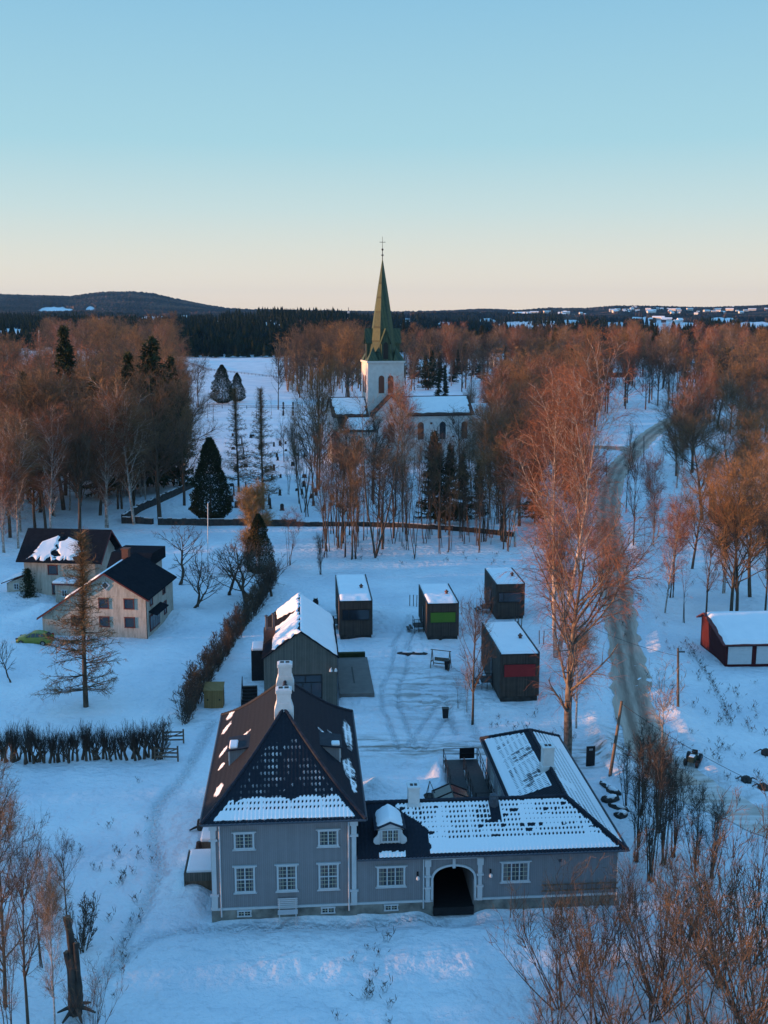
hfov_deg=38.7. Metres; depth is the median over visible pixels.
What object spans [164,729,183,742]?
field gate
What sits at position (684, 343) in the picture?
birch tree
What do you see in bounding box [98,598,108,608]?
window
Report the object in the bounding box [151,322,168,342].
birch tree
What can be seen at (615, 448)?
side road
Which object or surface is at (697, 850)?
willow bush
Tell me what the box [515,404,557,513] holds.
birch tree
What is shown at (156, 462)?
linden tree
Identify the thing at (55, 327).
birch tree
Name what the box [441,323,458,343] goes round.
linden tree
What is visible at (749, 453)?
linden tree
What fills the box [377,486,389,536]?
young tree
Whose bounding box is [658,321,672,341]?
birch tree
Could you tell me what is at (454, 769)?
access ramp
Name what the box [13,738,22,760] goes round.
pollard stub
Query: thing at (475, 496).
spruce tree
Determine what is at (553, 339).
spruce tree
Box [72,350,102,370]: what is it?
linden tree
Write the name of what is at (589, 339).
linden tree
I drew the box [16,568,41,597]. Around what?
conifer tree
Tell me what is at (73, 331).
linden tree
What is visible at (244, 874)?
window
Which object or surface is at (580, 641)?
birch tree
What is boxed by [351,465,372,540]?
young tree
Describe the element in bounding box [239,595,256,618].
hedge bush
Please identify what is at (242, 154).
sky
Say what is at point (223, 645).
hedge bush
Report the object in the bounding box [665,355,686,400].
linden tree
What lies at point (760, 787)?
uprooted stump
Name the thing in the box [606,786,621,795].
boulder
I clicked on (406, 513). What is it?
young tree
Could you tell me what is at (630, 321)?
linden tree
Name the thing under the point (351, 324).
linden tree
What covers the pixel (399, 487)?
alder tree
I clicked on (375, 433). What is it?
ash tree
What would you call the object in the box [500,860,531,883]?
window
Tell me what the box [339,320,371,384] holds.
linden tree
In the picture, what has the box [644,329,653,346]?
birch tree
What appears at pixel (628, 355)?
birch tree
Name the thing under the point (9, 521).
linden tree
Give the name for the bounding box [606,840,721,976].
willow bush
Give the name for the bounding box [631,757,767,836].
lane
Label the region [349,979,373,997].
weed clump
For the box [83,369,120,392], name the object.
linden tree
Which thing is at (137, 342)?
linden tree
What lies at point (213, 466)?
evergreen tree
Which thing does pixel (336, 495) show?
young tree
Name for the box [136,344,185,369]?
linden tree
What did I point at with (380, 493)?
young tree
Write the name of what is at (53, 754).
pollard stub
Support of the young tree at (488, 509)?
on the snow field
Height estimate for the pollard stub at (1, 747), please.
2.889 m
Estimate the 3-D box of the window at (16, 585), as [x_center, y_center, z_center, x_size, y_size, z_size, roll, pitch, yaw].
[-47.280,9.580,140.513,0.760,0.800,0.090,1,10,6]
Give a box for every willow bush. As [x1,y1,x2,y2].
[475,860,632,1010]
[509,948,629,1023]
[510,879,676,1023]
[515,915,617,1023]
[527,855,638,997]
[541,857,627,967]
[566,884,677,1023]
[572,846,766,1021]
[582,842,767,1023]
[583,844,654,969]
[589,864,662,968]
[600,947,740,1023]
[606,827,720,1000]
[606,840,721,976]
[626,830,730,957]
[641,850,728,1012]
[648,857,767,1023]
[651,811,759,984]
[651,888,767,1023]
[672,829,767,989]
[673,811,767,1023]
[677,771,767,968]
[687,802,767,1023]
[716,819,767,969]
[738,919,767,1023]
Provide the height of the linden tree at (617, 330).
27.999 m
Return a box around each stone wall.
[121,483,194,516]
[121,516,153,524]
[158,517,296,526]
[296,521,513,536]
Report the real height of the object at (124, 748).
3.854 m
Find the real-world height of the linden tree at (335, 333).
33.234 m
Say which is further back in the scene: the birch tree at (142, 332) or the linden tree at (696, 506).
the birch tree at (142, 332)
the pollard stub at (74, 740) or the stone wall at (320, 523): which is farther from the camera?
the stone wall at (320, 523)
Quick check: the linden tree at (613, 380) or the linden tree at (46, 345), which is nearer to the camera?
the linden tree at (613, 380)
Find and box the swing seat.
[430,649,451,670]
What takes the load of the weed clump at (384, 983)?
on the snow field
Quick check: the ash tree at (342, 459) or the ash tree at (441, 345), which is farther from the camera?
the ash tree at (441, 345)
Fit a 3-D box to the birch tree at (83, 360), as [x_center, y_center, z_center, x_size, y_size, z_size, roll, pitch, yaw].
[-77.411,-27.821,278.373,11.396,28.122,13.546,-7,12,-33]
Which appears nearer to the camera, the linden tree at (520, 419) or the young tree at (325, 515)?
the young tree at (325, 515)
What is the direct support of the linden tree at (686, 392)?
on the snow field
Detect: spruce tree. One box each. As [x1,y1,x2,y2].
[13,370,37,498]
[52,323,82,478]
[74,377,121,497]
[115,350,150,488]
[121,335,194,491]
[158,354,197,484]
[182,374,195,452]
[401,320,406,335]
[406,349,420,379]
[413,430,456,524]
[417,355,435,389]
[428,350,437,384]
[433,369,442,395]
[435,352,443,381]
[436,442,466,524]
[442,365,448,394]
[447,359,458,382]
[454,452,478,520]
[455,350,461,374]
[460,343,467,370]
[468,347,478,376]
[470,460,488,517]
[476,350,485,379]
[478,324,485,344]
[502,323,510,357]
[517,446,549,522]
[545,321,550,336]
[551,328,558,359]
[583,319,591,333]
[647,320,655,334]
[650,333,655,361]
[673,342,680,372]
[724,347,731,371]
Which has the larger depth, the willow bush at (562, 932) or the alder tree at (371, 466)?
the alder tree at (371, 466)
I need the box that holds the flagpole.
[207,503,207,582]
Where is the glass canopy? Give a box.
[431,783,469,797]
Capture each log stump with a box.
[189,819,202,830]
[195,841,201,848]
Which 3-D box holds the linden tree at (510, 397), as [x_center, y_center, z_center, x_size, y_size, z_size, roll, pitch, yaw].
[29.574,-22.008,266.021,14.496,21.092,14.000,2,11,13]
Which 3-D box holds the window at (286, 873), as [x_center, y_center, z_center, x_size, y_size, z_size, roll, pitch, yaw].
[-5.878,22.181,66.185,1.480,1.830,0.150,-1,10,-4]
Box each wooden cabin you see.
[334,574,372,639]
[406,583,458,639]
[471,621,539,701]
[474,567,524,618]
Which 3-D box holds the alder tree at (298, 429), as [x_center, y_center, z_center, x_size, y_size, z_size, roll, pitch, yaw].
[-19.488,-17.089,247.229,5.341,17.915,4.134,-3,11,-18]
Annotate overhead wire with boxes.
[622,704,766,787]
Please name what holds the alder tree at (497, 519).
on the snow field
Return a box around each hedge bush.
[169,680,200,724]
[177,675,202,704]
[177,679,197,717]
[182,669,203,707]
[183,659,205,686]
[185,664,211,703]
[188,664,202,698]
[195,644,222,681]
[196,652,216,682]
[198,645,215,678]
[200,646,219,667]
[206,639,228,666]
[208,630,225,660]
[212,642,223,671]
[216,636,234,660]
[217,623,236,647]
[218,610,244,641]
[218,619,235,648]
[220,626,233,656]
[222,616,241,646]
[223,616,237,639]
[230,603,249,628]
[231,605,244,638]
[236,599,252,625]
[236,610,245,635]
[238,607,245,632]
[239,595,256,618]
[240,592,253,621]
[240,602,253,624]
[248,586,267,612]
[249,584,262,605]
[249,586,262,615]
[252,579,272,606]
[254,576,267,598]
[257,568,276,594]
[270,564,280,585]
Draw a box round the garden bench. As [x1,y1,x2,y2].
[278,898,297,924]
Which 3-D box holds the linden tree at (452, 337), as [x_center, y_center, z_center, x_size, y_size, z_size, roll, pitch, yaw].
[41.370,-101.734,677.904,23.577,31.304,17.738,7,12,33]
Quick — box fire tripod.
[424,781,434,798]
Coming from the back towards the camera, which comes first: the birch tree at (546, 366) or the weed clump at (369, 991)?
the birch tree at (546, 366)
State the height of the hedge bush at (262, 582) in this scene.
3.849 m
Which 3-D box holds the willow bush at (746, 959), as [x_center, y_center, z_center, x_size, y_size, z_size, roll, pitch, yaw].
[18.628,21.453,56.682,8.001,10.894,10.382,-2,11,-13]
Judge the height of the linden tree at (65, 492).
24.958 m
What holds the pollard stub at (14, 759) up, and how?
on the snow field
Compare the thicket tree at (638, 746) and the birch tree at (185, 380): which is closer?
the thicket tree at (638, 746)
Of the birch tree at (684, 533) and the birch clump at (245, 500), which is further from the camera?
the birch clump at (245, 500)
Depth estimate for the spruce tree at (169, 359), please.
229.39 m
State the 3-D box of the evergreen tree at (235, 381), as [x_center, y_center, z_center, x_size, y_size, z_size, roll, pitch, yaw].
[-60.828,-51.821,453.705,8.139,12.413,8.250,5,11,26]
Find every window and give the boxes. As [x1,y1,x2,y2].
[13,583,18,589]
[47,565,57,574]
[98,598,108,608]
[99,616,109,626]
[101,581,109,589]
[123,598,134,609]
[124,617,134,627]
[149,614,159,631]
[231,831,255,850]
[232,865,256,894]
[237,910,251,916]
[274,863,298,892]
[293,674,321,698]
[316,828,339,847]
[316,862,340,890]
[321,906,335,913]
[342,609,369,619]
[375,864,407,888]
[384,904,398,910]
[417,422,423,439]
[430,612,455,622]
[439,421,445,439]
[461,421,467,438]
[490,769,493,788]
[498,592,521,601]
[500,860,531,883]
[504,664,535,676]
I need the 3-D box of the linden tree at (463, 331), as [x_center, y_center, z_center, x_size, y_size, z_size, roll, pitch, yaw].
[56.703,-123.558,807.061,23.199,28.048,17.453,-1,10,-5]
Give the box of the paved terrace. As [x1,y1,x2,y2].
[338,651,373,697]
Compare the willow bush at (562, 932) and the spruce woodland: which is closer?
the willow bush at (562, 932)
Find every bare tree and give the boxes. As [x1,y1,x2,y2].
[52,941,128,1023]
[63,891,99,953]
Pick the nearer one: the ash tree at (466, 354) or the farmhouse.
the farmhouse
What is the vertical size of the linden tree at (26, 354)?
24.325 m
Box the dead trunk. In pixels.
[57,915,95,1023]
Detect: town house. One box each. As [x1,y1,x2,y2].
[652,316,664,320]
[661,317,666,322]
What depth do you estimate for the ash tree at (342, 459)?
199.87 m
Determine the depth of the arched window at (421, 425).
271.07 m
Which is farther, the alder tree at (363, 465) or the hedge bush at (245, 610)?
the alder tree at (363, 465)
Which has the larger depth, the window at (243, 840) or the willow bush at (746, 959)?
the window at (243, 840)
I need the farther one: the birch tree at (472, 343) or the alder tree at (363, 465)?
the birch tree at (472, 343)
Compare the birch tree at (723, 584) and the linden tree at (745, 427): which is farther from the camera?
the linden tree at (745, 427)
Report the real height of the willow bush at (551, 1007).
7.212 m
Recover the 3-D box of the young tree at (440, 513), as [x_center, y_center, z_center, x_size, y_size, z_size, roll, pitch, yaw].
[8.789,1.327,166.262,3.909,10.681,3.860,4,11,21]
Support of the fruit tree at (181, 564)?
on the snow field
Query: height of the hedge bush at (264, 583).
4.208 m
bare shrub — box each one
[149,714,173,759]
[313,532,324,574]
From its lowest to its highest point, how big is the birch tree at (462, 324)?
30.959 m
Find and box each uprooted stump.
[736,775,756,783]
[752,782,767,790]
[754,748,767,757]
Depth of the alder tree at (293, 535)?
158.70 m
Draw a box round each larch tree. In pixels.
[28,527,125,707]
[221,387,258,491]
[240,387,286,508]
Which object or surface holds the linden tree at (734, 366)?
on the snow field
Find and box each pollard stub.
[0,722,17,761]
[0,724,14,762]
[0,732,6,760]
[2,719,24,762]
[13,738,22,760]
[15,718,40,764]
[22,720,52,761]
[23,722,54,763]
[26,729,47,762]
[33,731,51,762]
[43,723,64,763]
[46,737,58,762]
[49,729,66,762]
[56,729,76,760]
[57,726,70,761]
[60,728,74,763]
[62,729,82,761]
[76,719,97,759]
[78,719,109,759]
[80,718,95,760]
[81,726,107,759]
[83,732,107,760]
[94,730,116,761]
[99,731,118,759]
[103,730,118,759]
[109,727,126,759]
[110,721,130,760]
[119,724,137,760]
[120,718,151,758]
[126,724,140,758]
[128,726,147,759]
[138,727,154,757]
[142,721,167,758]
[151,716,167,758]
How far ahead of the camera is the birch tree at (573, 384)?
274.32 m
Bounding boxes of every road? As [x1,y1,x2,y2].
[590,446,641,451]
[594,417,699,785]
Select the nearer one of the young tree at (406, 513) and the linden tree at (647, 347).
the young tree at (406, 513)
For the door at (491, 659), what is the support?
in the wooden cabin at (513, 674)
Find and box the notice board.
[586,746,594,765]
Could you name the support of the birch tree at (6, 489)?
on the snow field
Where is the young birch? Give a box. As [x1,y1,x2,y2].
[632,655,690,744]
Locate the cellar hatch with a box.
[200,828,210,848]
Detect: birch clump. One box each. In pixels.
[233,476,272,571]
[239,490,275,560]
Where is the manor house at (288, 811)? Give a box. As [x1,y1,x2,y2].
[199,660,629,922]
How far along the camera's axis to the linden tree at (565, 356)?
437.27 m
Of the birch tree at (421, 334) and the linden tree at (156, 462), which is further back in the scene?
the birch tree at (421, 334)
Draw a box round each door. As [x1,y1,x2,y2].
[490,657,492,678]
[727,647,751,663]
[756,646,767,663]
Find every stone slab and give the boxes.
[397,651,411,655]
[411,651,427,654]
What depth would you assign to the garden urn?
136.73 m
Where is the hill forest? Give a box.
[0,291,767,323]
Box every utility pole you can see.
[608,701,622,776]
[677,648,684,706]
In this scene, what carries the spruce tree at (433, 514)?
on the snow field
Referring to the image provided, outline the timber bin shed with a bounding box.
[203,682,224,708]
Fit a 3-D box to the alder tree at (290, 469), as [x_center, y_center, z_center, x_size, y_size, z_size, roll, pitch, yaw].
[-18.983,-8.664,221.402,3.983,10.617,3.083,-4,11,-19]
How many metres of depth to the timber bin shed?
101.41 m
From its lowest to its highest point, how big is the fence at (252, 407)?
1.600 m
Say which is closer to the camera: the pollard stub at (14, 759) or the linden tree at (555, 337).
the pollard stub at (14, 759)
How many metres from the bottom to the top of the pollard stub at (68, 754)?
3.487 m
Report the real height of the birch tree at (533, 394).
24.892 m
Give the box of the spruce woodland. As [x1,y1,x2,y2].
[0,306,767,357]
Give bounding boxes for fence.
[184,360,287,378]
[205,404,295,407]
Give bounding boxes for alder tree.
[0,894,32,1023]
[273,505,306,565]
[276,406,321,498]
[282,400,325,512]
[282,449,298,489]
[286,403,306,459]
[288,421,322,503]
[290,443,305,503]
[301,426,341,551]
[306,439,337,548]
[308,430,371,548]
[326,415,376,559]
[326,419,359,534]
[327,461,347,545]
[333,382,441,557]
[343,463,367,552]
[362,440,394,552]
[375,440,408,543]
[390,441,403,516]
[394,422,425,534]
[394,441,416,539]
[394,442,428,557]
[411,438,445,538]
[411,443,442,542]
[445,476,460,549]
[446,455,471,540]
[449,421,479,531]
[456,414,482,499]
[475,455,494,540]
[476,419,513,537]
[483,405,509,523]
[493,449,524,539]
[494,462,525,546]
[658,462,699,597]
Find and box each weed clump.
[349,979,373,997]
[364,980,374,998]
[366,975,392,990]
[374,926,394,941]
[379,994,396,1006]
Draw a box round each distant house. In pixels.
[405,358,428,375]
[608,366,635,376]
[708,478,766,523]
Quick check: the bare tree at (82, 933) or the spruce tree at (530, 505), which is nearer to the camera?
the bare tree at (82, 933)
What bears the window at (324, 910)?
in the manor house at (288, 811)
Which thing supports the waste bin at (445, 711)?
on the snow field
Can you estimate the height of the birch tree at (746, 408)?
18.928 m
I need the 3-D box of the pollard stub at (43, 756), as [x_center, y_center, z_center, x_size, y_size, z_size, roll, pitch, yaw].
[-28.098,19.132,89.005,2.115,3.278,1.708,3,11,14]
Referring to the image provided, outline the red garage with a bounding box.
[696,611,767,666]
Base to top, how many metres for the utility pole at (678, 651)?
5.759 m
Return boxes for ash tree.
[0,342,25,381]
[0,807,57,1023]
[30,348,55,375]
[44,827,82,914]
[72,347,104,383]
[119,343,143,361]
[275,425,289,459]
[282,425,300,473]
[285,356,350,489]
[290,328,310,379]
[294,417,325,500]
[307,332,333,371]
[319,408,370,467]
[322,435,373,542]
[324,435,365,506]
[328,425,372,498]
[354,405,398,496]
[355,413,393,504]
[359,447,411,548]
[364,437,396,517]
[371,451,408,537]
[406,333,421,343]
[409,425,475,537]
[416,422,444,480]
[421,330,439,358]
[433,331,452,378]
[434,343,443,376]
[439,403,478,457]
[453,580,498,724]
[458,342,476,387]
[472,329,504,378]
[478,365,511,404]
[491,357,512,384]
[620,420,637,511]
[624,438,646,544]
[643,483,663,533]
[696,518,732,611]
[750,504,767,610]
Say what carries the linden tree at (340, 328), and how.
on the snow field
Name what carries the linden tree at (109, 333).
on the snow field
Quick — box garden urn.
[313,597,318,604]
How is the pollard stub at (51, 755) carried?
on the snow field
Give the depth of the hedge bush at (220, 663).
111.35 m
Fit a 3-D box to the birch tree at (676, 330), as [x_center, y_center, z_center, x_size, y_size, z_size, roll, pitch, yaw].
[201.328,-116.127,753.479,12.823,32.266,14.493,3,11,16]
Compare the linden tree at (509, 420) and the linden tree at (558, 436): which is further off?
the linden tree at (558, 436)
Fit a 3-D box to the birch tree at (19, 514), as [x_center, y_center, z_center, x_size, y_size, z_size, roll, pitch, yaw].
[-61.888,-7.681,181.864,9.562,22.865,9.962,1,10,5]
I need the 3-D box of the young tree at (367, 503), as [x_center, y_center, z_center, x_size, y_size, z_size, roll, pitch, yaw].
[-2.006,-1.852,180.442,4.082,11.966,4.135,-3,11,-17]
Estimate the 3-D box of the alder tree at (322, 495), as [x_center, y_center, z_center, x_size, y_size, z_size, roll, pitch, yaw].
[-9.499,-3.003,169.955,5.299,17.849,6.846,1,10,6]
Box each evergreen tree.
[188,436,233,518]
[208,364,233,403]
[229,373,245,400]
[242,513,276,573]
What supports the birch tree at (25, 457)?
on the snow field
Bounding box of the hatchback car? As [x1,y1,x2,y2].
[15,630,53,645]
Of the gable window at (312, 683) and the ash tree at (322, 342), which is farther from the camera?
the ash tree at (322, 342)
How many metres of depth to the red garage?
114.93 m
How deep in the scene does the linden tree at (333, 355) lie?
553.45 m
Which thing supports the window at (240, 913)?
in the manor house at (288, 811)
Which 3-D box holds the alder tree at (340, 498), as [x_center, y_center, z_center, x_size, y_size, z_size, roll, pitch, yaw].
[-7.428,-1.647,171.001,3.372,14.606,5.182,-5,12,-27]
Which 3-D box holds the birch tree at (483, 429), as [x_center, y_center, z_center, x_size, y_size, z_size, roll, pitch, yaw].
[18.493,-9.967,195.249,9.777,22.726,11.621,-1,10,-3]
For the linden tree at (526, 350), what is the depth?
418.88 m
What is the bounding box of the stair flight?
[241,677,257,705]
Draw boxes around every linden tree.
[0,331,25,383]
[0,359,67,493]
[0,372,13,402]
[0,372,22,415]
[0,407,35,537]
[0,748,43,918]
[1,338,29,379]
[3,364,92,515]
[4,390,78,512]
[7,374,87,509]
[8,413,64,527]
[9,346,42,373]
[12,356,36,385]
[19,426,64,527]
[25,338,53,366]
[29,359,88,381]
[31,344,58,368]
[31,377,101,495]
[35,317,61,346]
[35,350,55,374]
[37,315,62,350]
[37,319,57,352]
[46,383,114,528]
[50,360,105,408]
[51,370,96,486]
[56,318,107,359]
[56,403,102,505]
[61,357,143,463]
[65,321,84,346]
[71,410,129,515]
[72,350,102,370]
[74,397,121,502]
[79,386,159,508]
[80,317,128,366]
[80,330,100,355]
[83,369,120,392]
[85,310,102,319]
[85,350,113,378]
[86,316,106,343]
[89,322,125,356]
[92,364,169,505]
[96,314,128,350]
[96,354,211,518]
[97,336,133,372]
[104,361,153,486]
[106,348,142,377]
[107,348,140,370]
[115,324,145,350]
[124,327,148,354]
[128,319,148,335]
[136,317,159,343]
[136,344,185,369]
[140,311,176,345]
[141,342,176,361]
[144,371,208,505]
[146,323,185,354]
[149,324,183,350]
[153,317,190,360]
[158,337,190,366]
[159,352,224,447]
[164,343,189,365]
[164,395,202,485]
[165,311,177,324]
[189,353,209,406]
[266,348,290,409]
[283,326,308,377]
[286,319,329,379]
[307,323,330,370]
[309,340,342,395]
[316,320,343,348]
[320,337,349,385]
[326,320,352,349]
[327,323,364,396]
[327,326,363,396]
[329,320,353,355]
[334,317,367,367]
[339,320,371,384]
[401,332,420,357]
[406,322,422,338]
[415,324,440,353]
[437,323,463,363]
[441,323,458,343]
[457,327,473,338]
[461,404,512,487]
[462,330,476,340]
[465,404,488,452]
[466,435,548,541]
[482,378,526,413]
[483,381,528,414]
[483,391,560,525]
[484,381,531,414]
[496,398,553,505]
[503,321,531,359]
[506,364,540,405]
[511,346,549,382]
[513,366,566,415]
[518,377,560,437]
[523,324,549,352]
[523,337,537,358]
[531,335,561,362]
[537,325,550,336]
[537,347,568,375]
[538,391,601,498]
[540,414,584,464]
[542,349,573,376]
[542,427,618,533]
[544,387,583,458]
[546,428,597,521]
[550,326,577,355]
[563,345,595,361]
[566,354,602,384]
[577,326,600,352]
[581,375,612,422]
[587,338,626,398]
[592,342,616,390]
[593,342,626,411]
[601,357,622,410]
[604,323,622,335]
[605,325,651,383]
[610,326,623,340]
[613,350,636,405]
[614,355,639,408]
[617,340,631,384]
[617,350,643,402]
[623,319,647,353]
[633,358,658,409]
[636,346,665,402]
[638,340,664,399]
[647,341,675,404]
[647,391,700,475]
[648,330,681,383]
[658,353,677,408]
[659,408,731,519]
[660,378,730,472]
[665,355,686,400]
[670,384,702,445]
[674,448,729,568]
[675,449,767,610]
[692,411,750,473]
[701,339,726,366]
[706,405,767,477]
[709,361,753,433]
[715,363,764,422]
[715,426,767,530]
[719,447,767,596]
[720,320,750,348]
[720,406,764,469]
[730,436,767,517]
[737,359,767,413]
[743,325,767,357]
[749,380,767,437]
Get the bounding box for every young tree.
[13,845,42,967]
[287,435,315,516]
[310,482,339,557]
[312,453,334,533]
[319,465,354,557]
[322,452,341,537]
[326,423,362,494]
[331,435,366,517]
[342,480,370,546]
[347,492,362,545]
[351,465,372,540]
[358,470,376,533]
[361,451,396,537]
[366,459,382,520]
[366,479,388,543]
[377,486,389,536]
[394,494,407,538]
[397,479,423,549]
[398,505,409,545]
[404,475,412,531]
[405,487,424,543]
[408,491,421,537]
[414,444,426,500]
[415,476,441,538]
[418,452,444,534]
[428,491,447,553]
[434,503,445,541]
[438,469,455,531]
[442,453,464,535]
[442,498,458,551]
[452,475,465,538]
[452,674,463,708]
[453,454,475,535]
[458,427,485,496]
[460,491,476,543]
[460,654,477,711]
[463,458,495,543]
[468,474,490,545]
[470,484,495,552]
[472,450,504,541]
[472,500,487,530]
[474,485,494,541]
[481,468,497,535]
[482,501,495,533]
[486,458,519,539]
[487,477,511,548]
[497,489,506,541]
[499,472,524,551]
[675,551,696,622]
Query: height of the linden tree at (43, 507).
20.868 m
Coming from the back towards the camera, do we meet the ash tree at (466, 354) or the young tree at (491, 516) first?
the ash tree at (466, 354)
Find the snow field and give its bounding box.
[0,305,767,1023]
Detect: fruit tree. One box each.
[0,639,16,682]
[153,521,204,584]
[176,545,228,607]
[198,528,278,601]
[215,543,262,594]
[233,543,293,596]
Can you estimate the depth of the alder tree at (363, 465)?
161.76 m
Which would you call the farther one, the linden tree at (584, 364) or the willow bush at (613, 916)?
the linden tree at (584, 364)
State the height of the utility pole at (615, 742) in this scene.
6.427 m
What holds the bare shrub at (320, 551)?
on the snow field
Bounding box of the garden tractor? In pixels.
[683,749,702,767]
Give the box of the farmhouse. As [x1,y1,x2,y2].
[1,528,176,638]
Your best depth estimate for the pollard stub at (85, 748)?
89.33 m
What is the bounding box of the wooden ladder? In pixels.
[541,882,617,891]
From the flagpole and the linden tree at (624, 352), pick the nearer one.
the flagpole
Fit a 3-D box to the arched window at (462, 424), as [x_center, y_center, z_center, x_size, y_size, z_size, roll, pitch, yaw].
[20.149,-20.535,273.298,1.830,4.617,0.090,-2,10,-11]
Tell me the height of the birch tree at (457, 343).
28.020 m
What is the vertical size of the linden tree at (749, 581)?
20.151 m
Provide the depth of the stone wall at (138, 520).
189.40 m
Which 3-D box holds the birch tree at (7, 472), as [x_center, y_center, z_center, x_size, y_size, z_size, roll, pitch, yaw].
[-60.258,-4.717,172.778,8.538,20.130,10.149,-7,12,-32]
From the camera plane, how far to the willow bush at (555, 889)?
60.52 m
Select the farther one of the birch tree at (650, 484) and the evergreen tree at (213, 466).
the evergreen tree at (213, 466)
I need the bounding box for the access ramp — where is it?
[443,747,494,796]
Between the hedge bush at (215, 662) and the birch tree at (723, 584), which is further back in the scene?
the birch tree at (723, 584)
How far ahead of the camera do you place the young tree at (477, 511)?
170.78 m
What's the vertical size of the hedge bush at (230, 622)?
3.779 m
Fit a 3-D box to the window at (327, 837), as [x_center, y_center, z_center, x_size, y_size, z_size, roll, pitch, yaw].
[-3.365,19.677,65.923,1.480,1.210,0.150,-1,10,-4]
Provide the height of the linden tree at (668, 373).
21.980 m
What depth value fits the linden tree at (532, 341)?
672.32 m
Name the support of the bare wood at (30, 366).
on the snow field
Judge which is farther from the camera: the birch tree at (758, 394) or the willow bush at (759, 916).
the birch tree at (758, 394)
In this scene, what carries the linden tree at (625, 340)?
on the snow field
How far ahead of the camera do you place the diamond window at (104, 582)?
122.64 m
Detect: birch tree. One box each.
[0,397,30,508]
[0,401,35,531]
[0,413,48,548]
[0,423,26,537]
[0,423,34,552]
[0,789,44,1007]
[3,362,42,393]
[11,353,38,386]
[19,837,74,1023]
[23,402,84,527]
[25,401,71,516]
[28,366,84,497]
[46,318,65,345]
[55,409,86,509]
[68,327,83,358]
[71,377,138,527]
[73,349,94,403]
[73,368,168,524]
[76,393,110,500]
[123,415,155,496]
[130,387,154,499]
[137,325,150,345]
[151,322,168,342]
[156,352,183,407]
[160,356,198,448]
[165,351,190,377]
[177,384,194,468]
[377,370,423,531]
[404,345,422,384]
[415,332,424,350]
[431,330,446,357]
[440,324,457,385]
[453,331,462,355]
[459,321,468,335]
[461,379,481,402]
[462,334,483,371]
[462,391,509,517]
[471,339,485,369]
[473,343,486,375]
[475,373,495,401]
[479,377,517,461]
[482,377,513,419]
[484,330,498,366]
[484,363,517,388]
[489,429,535,546]
[491,324,507,352]
[494,314,657,657]
[498,325,508,350]
[498,466,708,754]
[506,320,526,367]
[506,390,529,438]
[513,355,543,391]
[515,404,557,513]
[519,382,559,499]
[535,349,555,392]
[535,493,581,632]
[547,363,567,398]
[553,607,602,728]
[556,324,571,359]
[561,368,588,420]
[567,370,590,400]
[573,514,617,596]
[593,334,606,353]
[604,327,623,381]
[621,341,638,385]
[623,322,643,387]
[637,445,668,543]
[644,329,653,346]
[649,336,660,356]
[655,331,681,378]
[655,491,701,612]
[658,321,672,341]
[658,322,675,344]
[664,382,698,487]
[670,321,683,345]
[675,369,710,448]
[676,334,693,374]
[690,383,719,461]
[692,320,705,340]
[694,325,717,367]
[696,370,714,408]
[699,462,754,592]
[700,356,722,413]
[702,325,720,346]
[707,323,720,362]
[713,366,742,448]
[723,325,741,349]
[730,396,765,448]
[736,326,755,354]
[743,442,767,578]
[747,391,765,429]
[750,351,767,411]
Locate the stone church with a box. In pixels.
[325,237,488,463]
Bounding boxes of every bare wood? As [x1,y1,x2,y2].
[0,329,192,394]
[272,325,767,426]
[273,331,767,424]
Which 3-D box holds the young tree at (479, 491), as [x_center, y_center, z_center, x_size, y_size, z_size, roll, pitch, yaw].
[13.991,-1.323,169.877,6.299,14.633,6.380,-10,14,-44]
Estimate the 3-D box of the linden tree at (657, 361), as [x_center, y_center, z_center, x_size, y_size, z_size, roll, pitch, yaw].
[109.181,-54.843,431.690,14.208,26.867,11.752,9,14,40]
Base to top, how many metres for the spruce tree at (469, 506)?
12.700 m
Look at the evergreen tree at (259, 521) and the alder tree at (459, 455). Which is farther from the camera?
the alder tree at (459, 455)
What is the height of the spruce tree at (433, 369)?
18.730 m
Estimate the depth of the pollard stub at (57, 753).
89.23 m
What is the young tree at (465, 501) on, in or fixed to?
on the snow field
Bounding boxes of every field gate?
[154,746,178,761]
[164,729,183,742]
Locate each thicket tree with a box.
[611,737,632,805]
[621,752,654,862]
[628,716,660,813]
[628,725,678,882]
[643,728,677,832]
[648,729,686,864]
[665,759,696,857]
[673,776,714,871]
[699,790,740,878]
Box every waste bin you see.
[442,707,448,718]
[444,659,449,669]
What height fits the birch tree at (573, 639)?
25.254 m
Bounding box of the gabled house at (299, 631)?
[251,592,338,705]
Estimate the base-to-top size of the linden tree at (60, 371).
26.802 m
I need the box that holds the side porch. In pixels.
[184,849,211,890]
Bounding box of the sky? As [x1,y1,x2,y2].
[0,0,767,311]
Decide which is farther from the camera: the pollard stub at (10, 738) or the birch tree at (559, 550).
the birch tree at (559, 550)
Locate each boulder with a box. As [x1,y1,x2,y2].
[599,781,609,788]
[600,794,619,802]
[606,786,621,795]
[608,803,629,811]
[613,809,627,818]
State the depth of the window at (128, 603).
122.82 m
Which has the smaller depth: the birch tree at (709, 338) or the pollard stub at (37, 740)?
the pollard stub at (37, 740)
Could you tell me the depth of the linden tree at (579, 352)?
459.68 m
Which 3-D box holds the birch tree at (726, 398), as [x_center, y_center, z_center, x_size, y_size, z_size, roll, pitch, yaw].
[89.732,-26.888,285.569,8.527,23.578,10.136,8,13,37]
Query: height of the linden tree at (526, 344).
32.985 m
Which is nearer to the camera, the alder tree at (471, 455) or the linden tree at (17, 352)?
the alder tree at (471, 455)
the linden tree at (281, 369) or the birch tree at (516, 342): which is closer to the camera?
the linden tree at (281, 369)

